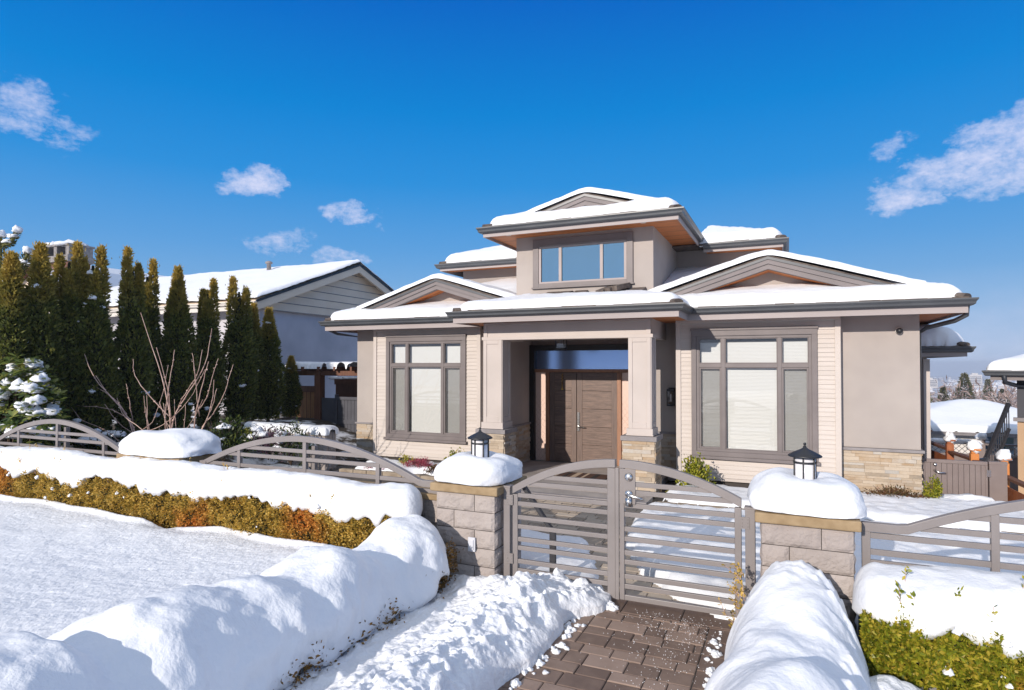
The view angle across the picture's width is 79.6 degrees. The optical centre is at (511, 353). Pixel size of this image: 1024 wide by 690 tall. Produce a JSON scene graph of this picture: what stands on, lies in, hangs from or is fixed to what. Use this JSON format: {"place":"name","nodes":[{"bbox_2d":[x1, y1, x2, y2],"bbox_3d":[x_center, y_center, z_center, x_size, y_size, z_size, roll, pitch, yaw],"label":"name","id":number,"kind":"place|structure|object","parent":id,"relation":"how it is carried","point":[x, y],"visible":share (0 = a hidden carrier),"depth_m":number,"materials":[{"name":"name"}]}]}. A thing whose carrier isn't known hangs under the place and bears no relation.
{"place":"outdoors","nodes":[
{"label":"outdoors","id":0,"kind":"place"},
{"bbox_2d":[0,225,32,275],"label":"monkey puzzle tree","id":1,"kind":"object","parent":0,"point":[16,230],"visible":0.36,"depth_m":11.57,"materials":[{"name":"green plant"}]},
{"bbox_2d":[0,494,328,638],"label":"snow lawn","id":2,"kind":"structure","parent":0,"point":[63,566],"depth_m":6.19,"materials":[{"name":"white"}]},
{"bbox_2d":[0,443,422,548],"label":"hedge","id":3,"kind":"object","parent":2,"relation":"on","point":[166,509],"visible":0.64,"depth_m":7.45,"materials":[{"name":"yellow"}]},
{"bbox_2d":[0,446,422,527],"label":"hedge snow","id":4,"kind":"structure","parent":3,"relation":"on","point":[373,503],"depth_m":7.27,"materials":[{"name":"snow"}]},
{"bbox_2d":[273,540,463,689],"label":"hedge","id":5,"kind":"object","parent":2,"relation":"on","point":[450,557],"visible":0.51,"depth_m":5.01,"materials":[{"name":"brown"}]},
{"bbox_2d":[0,514,449,689],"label":"hedge snow","id":6,"kind":"structure","parent":5,"relation":"on","point":[265,629],"depth_m":3.90,"materials":[{"name":"snow"}]},
{"bbox_2d":[70,411,364,467],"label":"bed ground","id":7,"kind":"structure","parent":0,"point":[347,436],"depth_m":15.33,"materials":[{"name":"snow"}]},
{"bbox_2d":[0,249,41,445],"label":"cedar tree","id":8,"kind":"object","parent":7,"relation":"on","point":[14,331],"visible":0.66,"depth_m":10.72,"materials":[{"name":"green plant"}]},
{"bbox_2d":[19,240,73,441],"bbox_3d":[-8.640,0.087,11.210,1.087,4.328,0.914,0,-1,-22],"label":"cedar tree","id":9,"kind":"object","parent":7,"relation":"on","point":[46,326],"visible":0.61,"depth_m":11.13,"materials":[{"name":"green plant"}]},
{"bbox_2d":[49,240,94,446],"bbox_3d":[-8.486,0.024,11.666,1.025,4.459,1.008,-1,-1,43],"label":"cedar tree","id":10,"kind":"object","parent":7,"relation":"on","point":[66,290],"visible":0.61,"depth_m":11.56,"materials":[{"name":"green plant"}]},
{"bbox_2d":[65,242,126,449],"bbox_3d":[-8.151,0.039,11.925,1.115,4.467,1.040,0,-1,-19],"label":"cedar tree","id":11,"kind":"object","parent":7,"relation":"on","point":[96,324],"visible":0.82,"depth_m":11.82,"materials":[{"name":"green plant"}]},
{"bbox_2d":[61,425,132,456],"bbox_3d":[-7.766,1.685,11.864,2.103,0.759,1.184,-1,-1,41],"label":"shrub","id":12,"kind":"object","parent":7,"relation":"on","point":[119,435],"visible":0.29,"depth_m":11.65,"materials":[{"name":"green plant"}]},
{"bbox_2d":[106,245,156,433],"bbox_3d":[-7.833,0.021,12.623,0.941,4.533,1.008,-1,-1,45],"label":"cedar tree","id":13,"kind":"object","parent":7,"relation":"on","point":[129,329],"visible":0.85,"depth_m":12.46,"materials":[{"name":"green plant"}]},
{"bbox_2d":[138,257,165,430],"bbox_3d":[-7.910,0.086,13.216,0.922,4.405,0.908,-1,-1,32],"label":"cedar tree","id":14,"kind":"object","parent":7,"relation":"on","point":[151,285],"visible":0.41,"depth_m":13.20,"materials":[{"name":"green plant"}]},
{"bbox_2d":[71,314,232,442],"bbox_3d":[-6.643,0.676,11.108,4.671,2.847,0.589,0,-1,22],"label":"bare shrub","id":15,"kind":"object","parent":7,"relation":"on","point":[146,413],"visible":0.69,"depth_m":10.90,"materials":[{"name":"plant"}]},
{"bbox_2d":[157,264,201,429],"bbox_3d":[-7.325,0.152,13.553,0.989,4.277,0.986,-1,-1,40],"label":"cedar tree","id":16,"kind":"object","parent":7,"relation":"on","point":[178,321],"visible":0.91,"depth_m":13.35,"materials":[{"name":"green plant"}]},
{"bbox_2d":[190,278,226,429],"bbox_3d":[-7.102,0.161,14.268,0.908,3.918,0.922,0,-1,-10],"label":"cedar tree","id":17,"kind":"object","parent":7,"relation":"on","point":[207,317],"visible":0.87,"depth_m":14.13,"materials":[{"name":"green plant"}]},
{"bbox_2d":[200,414,264,460],"bbox_3d":[-5.626,1.641,11.852,1.472,0.942,1.055,0,-1,24],"label":"shrub","id":18,"kind":"object","parent":7,"relation":"on","point":[229,431],"visible":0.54,"depth_m":11.87,"materials":[{"name":"green plant"}]},
{"bbox_2d":[217,275,261,425],"bbox_3d":[-6.684,0.078,15.036,1.115,4.036,1.040,0,-1,3],"label":"cedar tree","id":19,"kind":"object","parent":7,"relation":"on","point":[240,396],"visible":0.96,"depth_m":14.85,"materials":[{"name":"green plant"}]},
{"bbox_2d":[243,302,268,420],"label":"cedar tree","id":20,"kind":"object","parent":7,"relation":"on","point":[258,334],"visible":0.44,"depth_m":15.63,"materials":[{"name":"green plant"}]},
{"bbox_2d":[245,424,289,461],"bbox_3d":[-4.861,1.740,12.211,1.314,0.756,0.725,0,-1,24],"label":"shrub","id":21,"kind":"object","parent":7,"relation":"on","point":[261,432],"visible":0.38,"depth_m":12.10,"materials":[{"name":"green plant"}]},
{"bbox_2d":[259,306,286,421],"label":"cedar tree","id":22,"kind":"object","parent":7,"relation":"on","point":[274,398],"visible":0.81,"depth_m":15.94,"materials":[{"name":"green plant"}]},
{"bbox_2d":[278,355,304,417],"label":"cedar tree","id":23,"kind":"object","parent":7,"relation":"on","point":[291,404],"visible":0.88,"depth_m":16.54,"materials":[{"name":"green plant"}]},
{"bbox_2d":[292,386,313,417],"bbox_3d":[-5.791,1.600,17.180,1.230,1.400,0.120,0,-1,24],"label":"board fence","id":24,"kind":"object","parent":7,"relation":"on","point":[306,408],"visible":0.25,"depth_m":17.11,"materials":[{"name":"brown wood"}]},
{"bbox_2d":[297,367,356,419],"bbox_3d":[-4.426,1.421,16.658,3.750,2.140,1.100,0,-1,24],"label":"pergola","id":25,"kind":"object","parent":7,"relation":"on","point":[318,373],"visible":0.38,"depth_m":16.59,"materials":[{"name":"brown wood"}]},
{"bbox_2d":[285,361,356,368],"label":"pergola snow","id":26,"kind":"structure","parent":25,"relation":"on","point":[314,365],"depth_m":16.60,"materials":[{"name":"snow"}]},
{"bbox_2d":[322,394,356,432],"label":"side gate","id":27,"kind":"structure","parent":25,"relation":"attached to","point":[341,411],"depth_m":16.34,"materials":[{"name":"wood"}]},
{"bbox_2d":[334,379,356,396],"bbox_3d":[-3.771,1.611,17.259,2.950,1.780,0.160,0,-1,24],"label":"board fence","id":28,"kind":"object","parent":7,"relation":"on","point":[346,387],"visible":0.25,"depth_m":17.67,"materials":[{"name":"brown wood"}]},
{"bbox_2d":[320,460,678,504],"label":"patio","id":29,"kind":"structure","parent":0,"point":[656,499],"depth_m":11.77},
{"bbox_2d":[0,419,118,456],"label":"fence panel","id":30,"kind":"object","parent":29,"relation":"on","point":[105,441],"visible":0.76,"depth_m":9.29,"materials":[{"name":"metal"}]},
{"bbox_2d":[116,453,223,464],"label":"fence pillar","id":31,"kind":"structure","parent":29,"relation":"on","point":[192,459],"depth_m":8.13,"materials":[{"name":"grey"}]},
{"bbox_2d":[118,428,221,457],"bbox_3d":[-4.694,1.199,8.453,1.439,0.338,0.891,0,-1,24],"label":"snow pillow","id":32,"kind":"object","parent":31,"relation":"on","point":[179,442],"visible":1,"depth_m":8.12,"materials":[{"name":"white"}]},
{"bbox_2d":[96,455,437,527],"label":"garden wall","id":33,"kind":"structure","parent":29,"relation":"on","point":[429,511],"depth_m":6.56,"materials":[{"name":"grey"}]},
{"bbox_2d":[255,464,309,469],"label":"yard snow","id":34,"kind":"structure","parent":29,"relation":"on","point":[285,465],"depth_m":12.80,"materials":[{"name":"snow"}]},
{"bbox_2d":[0,352,71,446],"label":"rhododendron","id":35,"kind":"object","parent":34,"relation":"on","point":[26,376],"visible":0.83,"depth_m":10.16,"materials":[{"name":"green plant"}]},
{"bbox_2d":[267,415,319,466],"bbox_3d":[-4.345,1.718,12.145,1.151,0.997,0.876,0,-1,-7],"label":"shrub","id":36,"kind":"object","parent":34,"relation":"on","point":[293,427],"visible":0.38,"depth_m":12.12,"materials":[{"name":"green plant"}]},
{"bbox_2d":[250,429,335,470],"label":"retaining wall","id":37,"kind":"structure","parent":29,"relation":"on","point":[327,466],"depth_m":12.80,"materials":[{"name":"grey"}]},
{"bbox_2d":[243,421,339,435],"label":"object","id":38,"kind":"structure","parent":37,"relation":"on","point":[324,430],"depth_m":12.97,"materials":[{"name":"white"}]},
{"bbox_2d":[199,435,436,493],"bbox_3d":[-2.409,1.681,7.344,3.600,1.395,0.146,0,-1,24],"label":"fence panel","id":39,"kind":"object","parent":29,"relation":"on","point":[380,463],"visible":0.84,"depth_m":7.24,"materials":[{"name":"metal"}]},
{"bbox_2d":[339,468,434,479],"bbox_3d":[-1.979,2.367,11.797,3.278,0.138,0.129,0,-1,24],"label":"bed edging","id":40,"kind":"object","parent":29,"relation":"on","point":[390,473],"visible":0.26,"depth_m":12.01,"materials":[{"name":"stone"}]},
{"bbox_2d":[503,484,513,575],"bbox_3d":[-0.025,1.831,6.172,0.111,1.015,0.097,0,-1,24],"label":"gate post","id":41,"kind":"object","parent":29,"relation":"on","point":[508,529],"visible":0.91,"depth_m":6.14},
{"bbox_2d":[513,459,618,599],"bbox_3d":[0.521,1.657,5.959,1.082,1.334,0.132,0,-1,24],"label":"gate leaf","id":42,"kind":"object","parent":41,"relation":"attached to","point":[611,503],"visible":0.94,"depth_m":5.88,"materials":[{"name":"grey"}]},
{"bbox_2d":[741,505,755,598],"bbox_3d":[2.024,1.814,5.251,0.121,1.015,0.097,0,-1,24],"label":"gate post","id":43,"kind":"object","parent":29,"relation":"on","point":[748,523],"visible":0.71,"depth_m":5.22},
{"bbox_2d":[619,459,741,617],"bbox_3d":[1.472,1.623,5.455,1.060,1.285,0.141,0,-1,24],"label":"gate leaf","id":44,"kind":"object","parent":43,"relation":"attached to","point":[629,493],"visible":0.97,"depth_m":5.48,"materials":[{"name":"silver metal"}]},
{"bbox_2d":[657,501,1023,533],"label":"bed edging","id":45,"kind":"object","parent":29,"relation":"on","point":[678,503],"visible":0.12,"depth_m":9.02,"materials":[{"name":"stone"}]},
{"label":"bed soil","id":46,"kind":"structure","parent":29,"relation":"on","visible":0},
{"bbox_2d":[355,458,438,475],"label":"yard snow","id":47,"kind":"structure","parent":46,"relation":"on","point":[414,470],"depth_m":12.23,"materials":[{"name":"snow"}]},
{"bbox_2d":[401,456,432,469],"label":"heather","id":48,"kind":"object","parent":46,"relation":"on","point":[418,462],"visible":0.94,"depth_m":12.19,"materials":[{"name":"pink plant"}]},
{"bbox_2d":[675,452,716,485],"bbox_3d":[3.032,1.982,10.172,0.680,0.698,0.530,0,-1,24],"label":"shrub","id":49,"kind":"object","parent":46,"relation":"on","point":[696,468],"visible":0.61,"depth_m":10.12,"materials":[{"name":"green plant"}]},
{"bbox_2d":[662,482,1023,532],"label":"yard snow","id":50,"kind":"structure","parent":46,"relation":"on","point":[904,509],"depth_m":8.66,"materials":[{"name":"snow"}]},
{"bbox_2d":[861,484,939,498],"bbox_3d":[5.837,2.145,9.403,1.261,0.335,0.548,0,-1,24],"label":"ground cover","id":51,"kind":"object","parent":46,"relation":"on","point":[896,491],"visible":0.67,"depth_m":9.36,"materials":[{"name":"brown plant"}]},
{"bbox_2d":[922,474,942,498],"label":"shrub","id":52,"kind":"object","parent":46,"relation":"on","point":[935,489],"visible":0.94,"depth_m":9.24,"materials":[{"name":"green plant"}]},
{"bbox_2d":[0,0,1023,375],"label":"sky","id":53,"kind":"structure","parent":0,"point":[200,136],"materials":[{"name":"blue"}]},
{"bbox_2d":[520,498,682,601],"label":"garden path","id":54,"kind":"structure","parent":0,"point":[577,516],"depth_m":8.41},
{"bbox_2d":[669,376,1012,689],"bbox_3d":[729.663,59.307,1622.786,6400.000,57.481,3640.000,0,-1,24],"label":"ground","id":55,"kind":"structure","parent":0,"point":[940,384],"depth_m":2000.15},
{"bbox_2d":[23,243,94,287],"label":"neighbour house","id":56,"kind":"structure","parent":55,"relation":"on","point":[88,252],"depth_m":23.73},
{"bbox_2d":[50,265,164,285],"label":"roof snow","id":57,"kind":"structure","parent":56,"relation":"on","point":[115,276],"depth_m":25.96,"materials":[{"name":"snow"}]},
{"bbox_2d":[107,261,392,413],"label":"neighbour house","id":58,"kind":"structure","parent":55,"relation":"on","point":[301,310],"depth_m":19.95,"materials":[{"name":"paint"}]},
{"bbox_2d":[106,259,394,305],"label":"roof snow","id":59,"kind":"structure","parent":58,"relation":"on","point":[260,282],"depth_m":20.72,"materials":[{"name":"snow"}]},
{"bbox_2d":[283,568,610,689],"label":"snow bank","id":60,"kind":"structure","parent":55,"relation":"on","point":[490,632],"depth_m":4.62,"materials":[{"name":"snow"}]},
{"bbox_2d":[430,475,526,579],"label":"gate pillar","id":61,"kind":"structure","parent":55,"relation":"on","point":[464,512],"depth_m":6.18,"materials":[{"name":"grey"}]},
{"bbox_2d":[434,451,522,485],"bbox_3d":[-0.351,1.191,6.522,0.849,0.286,0.877,0,-1,24],"label":"snow pillow","id":62,"kind":"object","parent":61,"relation":"on","point":[470,469],"visible":0.96,"depth_m":6.22,"materials":[{"name":"white"}]},
{"bbox_2d":[468,427,492,456],"bbox_3d":[-0.340,1.024,6.533,0.272,0.480,0.272,0,-1,24],"label":"pillar lantern","id":63,"kind":"object","parent":62,"relation":"in","point":[479,443],"visible":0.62,"depth_m":6.46,"materials":[{"name":"black"}]},
{"bbox_2d":[498,598,733,689],"bbox_3d":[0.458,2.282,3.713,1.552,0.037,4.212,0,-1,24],"label":"walkway","id":64,"kind":"structure","parent":55,"relation":"on","point":[594,671],"depth_m":4.69,"materials":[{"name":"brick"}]},
{"bbox_2d":[508,600,722,689],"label":"snow crumbs","id":65,"kind":"object","parent":64,"relation":"on","point":[568,630],"visible":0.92,"depth_m":4.69,"materials":[{"name":"white"}]},
{"bbox_2d":[589,612,720,689],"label":"salt grains","id":66,"kind":"object","parent":64,"relation":"on","point":[666,639],"visible":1,"depth_m":4.94,"materials":[{"name":"white"}]},
{"bbox_2d":[318,193,978,506],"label":"house","id":67,"kind":"structure","parent":55,"relation":"on","point":[842,389],"depth_m":11.01,"materials":[{"name":"paint"}]},
{"bbox_2d":[383,334,467,443],"bbox_3d":[-1.857,0.741,13.226,2.060,2.280,0.195,0,-1,24],"label":"window","id":68,"kind":"structure","parent":67,"relation":"in","point":[426,374],"depth_m":13.27,"materials":[{"name":"grey glass"}]},
{"bbox_2d":[356,273,515,308],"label":"roof snow","id":69,"kind":"structure","parent":67,"relation":"on","point":[489,288],"depth_m":13.07,"materials":[{"name":"snow"}]},
{"bbox_2d":[445,245,515,262],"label":"roof snow","id":70,"kind":"structure","parent":67,"relation":"on","point":[496,252],"depth_m":15.16,"materials":[{"name":"snow"}]},
{"bbox_2d":[550,373,576,461],"bbox_3d":[1.110,1.367,13.277,0.603,1.910,0.050,0,-1,24],"label":"front door","id":71,"kind":"structure","parent":67,"relation":"in","point":[563,404],"depth_m":13.25,"materials":[{"name":"wood"}]},
{"bbox_2d":[554,472,606,479],"bbox_3d":[1.190,2.290,11.514,1.200,0.022,0.650,0,-1,24],"label":"doormat","id":72,"kind":"object","parent":67,"relation":"on","point":[585,475],"visible":0.5,"depth_m":11.52,"materials":[{"name":"beige"}]},
{"bbox_2d":[531,231,633,289],"bbox_3d":[1.333,-1.774,11.806,2.040,0.980,0.090,0,-1,24],"label":"window","id":73,"kind":"structure","parent":67,"relation":"in","point":[606,259],"depth_m":11.79,"materials":[{"name":"glass"}]},
{"bbox_2d":[490,197,678,225],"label":"roof snow","id":74,"kind":"structure","parent":67,"relation":"on","point":[628,205],"depth_m":11.23,"materials":[{"name":"snow"}]},
{"bbox_2d":[523,187,654,212],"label":"roof snow","id":75,"kind":"structure","parent":67,"relation":"on","point":[606,193],"depth_m":11.55,"materials":[{"name":"snow"}]},
{"bbox_2d":[577,373,616,464],"bbox_3d":[1.778,1.361,12.930,0.875,1.910,0.136,0,-1,24],"label":"front door","id":76,"kind":"structure","parent":67,"relation":"in","point":[596,392],"depth_m":12.95,"materials":[{"name":"brown wood"}]},
{"bbox_2d":[330,265,962,319],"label":"roof snow","id":77,"kind":"structure","parent":67,"relation":"on","point":[806,292],"depth_m":10.39,"materials":[{"name":"snow"}]},
{"bbox_2d":[667,388,674,405],"bbox_3d":[2.999,0.812,11.588,0.130,0.340,0.180,0,-1,24],"label":"wall lamp","id":78,"kind":"object","parent":67,"relation":"attached to","point":[671,396],"visible":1,"depth_m":11.62,"materials":[{"name":"black"}]},
{"bbox_2d":[699,225,781,246],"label":"roof snow","id":79,"kind":"structure","parent":67,"relation":"on","point":[712,233],"depth_m":12.72,"materials":[{"name":"snow"}]},
{"bbox_2d":[690,326,820,465],"bbox_3d":[4.122,0.694,10.539,2.070,2.280,0.195,0,-1,24],"label":"window","id":80,"kind":"structure","parent":67,"relation":"in","point":[754,391],"depth_m":10.57,"materials":[{"name":"grey glass"}]},
{"bbox_2d":[647,249,926,291],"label":"roof snow","id":81,"kind":"structure","parent":67,"relation":"on","point":[826,263],"depth_m":10.41,"materials":[{"name":"snow"}]},
{"bbox_2d":[922,458,1007,501],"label":"side gate","id":82,"kind":"structure","parent":67,"relation":"attached to","point":[984,478],"depth_m":9.83,"materials":[{"name":"grey wood"}]},
{"bbox_2d":[718,562,745,627],"bbox_3d":[1.747,1.952,4.830,0.223,0.590,0.447,0,-1,24],"label":"dry weed","id":83,"kind":"object","parent":55,"relation":"on","point":[735,589],"visible":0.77,"depth_m":4.89,"materials":[{"name":"beige plant"}]},
{"bbox_2d":[704,559,871,689],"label":"hedge snow","id":84,"kind":"structure","parent":55,"relation":"on","point":[792,628],"depth_m":3.84,"materials":[{"name":"snow"}]},
{"bbox_2d":[755,509,861,632],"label":"gate pillar","id":85,"kind":"structure","parent":55,"relation":"on","point":[826,546],"depth_m":4.90,"materials":[{"name":"grey"}]},
{"bbox_2d":[788,443,822,479],"bbox_3d":[2.506,1.002,5.254,0.272,0.480,0.272,0,-1,24],"label":"pillar lantern","id":86,"kind":"object","parent":85,"relation":"on","point":[805,458],"visible":0.55,"depth_m":5.18,"materials":[{"name":"black"}]},
{"bbox_2d":[747,467,866,518],"bbox_3d":[2.492,1.156,5.257,0.922,0.313,0.877,0,-1,24],"label":"snow pillow","id":87,"kind":"object","parent":85,"relation":"on","point":[787,491],"visible":0.95,"depth_m":4.94,"materials":[{"name":"white"}]},
{"bbox_2d":[861,499,1023,571],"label":"fence panel","id":88,"kind":"object","parent":85,"relation":"attached to","point":[990,513],"visible":0.78,"depth_m":4.68,"materials":[{"name":"metal"}]},
{"bbox_2d":[869,674,928,689],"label":"snow verge","id":89,"kind":"structure","parent":55,"relation":"on","point":[884,682],"depth_m":3.99,"materials":[{"name":"snow"}]},
{"bbox_2d":[858,566,1023,689],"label":"hedge","id":90,"kind":"object","parent":55,"relation":"on","point":[901,654],"visible":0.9,"depth_m":4.10,"materials":[{"name":"green"}]},
{"bbox_2d":[852,562,1023,688],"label":"hedge snow","id":91,"kind":"structure","parent":90,"relation":"on","point":[936,609],"depth_m":4.15,"materials":[{"name":"snow"}]},
{"bbox_2d":[953,372,977,399],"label":"conifer tree","id":92,"kind":"object","parent":55,"relation":"on","point":[964,377],"visible":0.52,"depth_m":96.17,"materials":[{"name":"green plant"}]},
{"bbox_2d":[940,493,994,501],"bbox_3d":[7.048,2.325,9.388,1.409,0.330,0.661,-1,-1,38],"label":"snow heap","id":93,"kind":"object","parent":55,"relation":"on","point":[966,497],"visible":0.12,"depth_m":9.45,"materials":[{"name":"white"}]},
{"bbox_2d":[930,375,1016,407],"bbox_3d":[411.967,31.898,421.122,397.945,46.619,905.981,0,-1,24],"label":"distant woods","id":94,"kind":"object","parent":55,"relation":"on","point":[1013,400],"visible":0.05,"depth_m":95.80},
{"bbox_2d":[930,377,1016,402],"bbox_3d":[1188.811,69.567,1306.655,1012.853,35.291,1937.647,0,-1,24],"label":"distant suburb","id":95,"kind":"object","parent":55,"relation":"on","point":[999,385],"visible":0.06,"depth_m":1169.33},
{"bbox_2d":[931,431,1017,455],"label":"garage","id":96,"kind":"structure","parent":55,"relation":"on","point":[1012,438],"depth_m":19.16,"materials":[{"name":"grey"}]},
{"bbox_2d":[985,437,1013,453],"bbox_3d":[15.072,2.833,19.037,0.750,0.500,0.030,0,-1,24],"label":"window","id":97,"kind":"structure","parent":96,"relation":"in","point":[1009,440],"depth_m":18.94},
{"bbox_2d":[931,439,1017,490],"bbox_3d":[12.544,3.575,15.714,4.556,2.800,0.140,0,-1,24],"label":"lattice fence","id":98,"kind":"object","parent":55,"relation":"on","point":[1014,468],"visible":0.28,"depth_m":15.63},
{"bbox_2d":[931,433,989,443],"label":"rail snow","id":99,"kind":"structure","parent":98,"relation":"on","point":[983,436],"depth_m":16.00,"materials":[{"name":"snow"}]},
{"bbox_2d":[968,373,981,387],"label":"tower block","id":100,"kind":"structure","parent":55,"relation":"on","point":[973,377],"depth_m":1189.20,"materials":[{"name":"grey"}]},
{"bbox_2d":[931,430,1023,500],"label":"wooden fence","id":101,"kind":"object","parent":55,"relation":"on","point":[950,453],"visible":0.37,"depth_m":10.80,"materials":[{"name":"orange wood"}]},
{"bbox_2d":[966,439,982,453],"bbox_3d":[8.147,1.640,10.832,0.220,0.253,0.215,0,-1,24],"label":"snow pillow","id":102,"kind":"object","parent":101,"relation":"on","point":[971,444],"visible":0.98,"depth_m":10.78,"materials":[{"name":"snow"}]},
{"bbox_2d":[995,449,1012,460],"bbox_3d":[7.950,1.636,9.936,0.226,0.195,0.226,0,-1,24],"label":"snow pillow","id":103,"kind":"object","parent":101,"relation":"on","point":[1004,454],"visible":0.98,"depth_m":9.89,"materials":[{"name":"white"}]},
{"bbox_2d":[967,403,1016,461],"bbox_3d":[9.232,2.324,11.768,1.150,2.764,0.194,0,-1,-15],"label":"stair railing","id":104,"kind":"object","parent":55,"relation":"on","point":[993,441],"visible":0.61,"depth_m":11.75,"materials":[{"name":"grey"}]},
{"bbox_2d":[982,370,1023,493],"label":"neighbour house","id":105,"kind":"structure","parent":55,"relation":"on","point":[1004,376],"depth_m":11.85,"materials":[{"name":"beige paint"}]},
{"bbox_2d":[920,323,963,345],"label":"roof snow","id":106,"kind":"structure","parent":0,"point":[942,336],"depth_m":10.99,"materials":[{"name":"snow"}]},
{"bbox_2d":[930,399,1016,433],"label":"roof snow","id":107,"kind":"structure","parent":0,"point":[971,415],"depth_m":19.87,"materials":[{"name":"snow"}]},
{"bbox_2d":[986,354,1023,370],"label":"roof snow","id":108,"kind":"structure","parent":0,"point":[1014,363],"depth_m":11.72,"materials":[{"name":"snow"}]},
{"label":"path bed","id":109,"kind":"structure","parent":0,"visible":0},
{"bbox_2d":[519,529,603,589],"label":"yard snow","id":110,"kind":"structure","parent":109,"relation":"on","point":[565,560],"depth_m":6.77,"materials":[{"name":"snow"}]},
{"bbox_2d":[626,502,1023,639],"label":"yard snow","id":111,"kind":"structure","parent":109,"relation":"on","point":[961,552],"depth_m":6.73,"materials":[{"name":"snow"}]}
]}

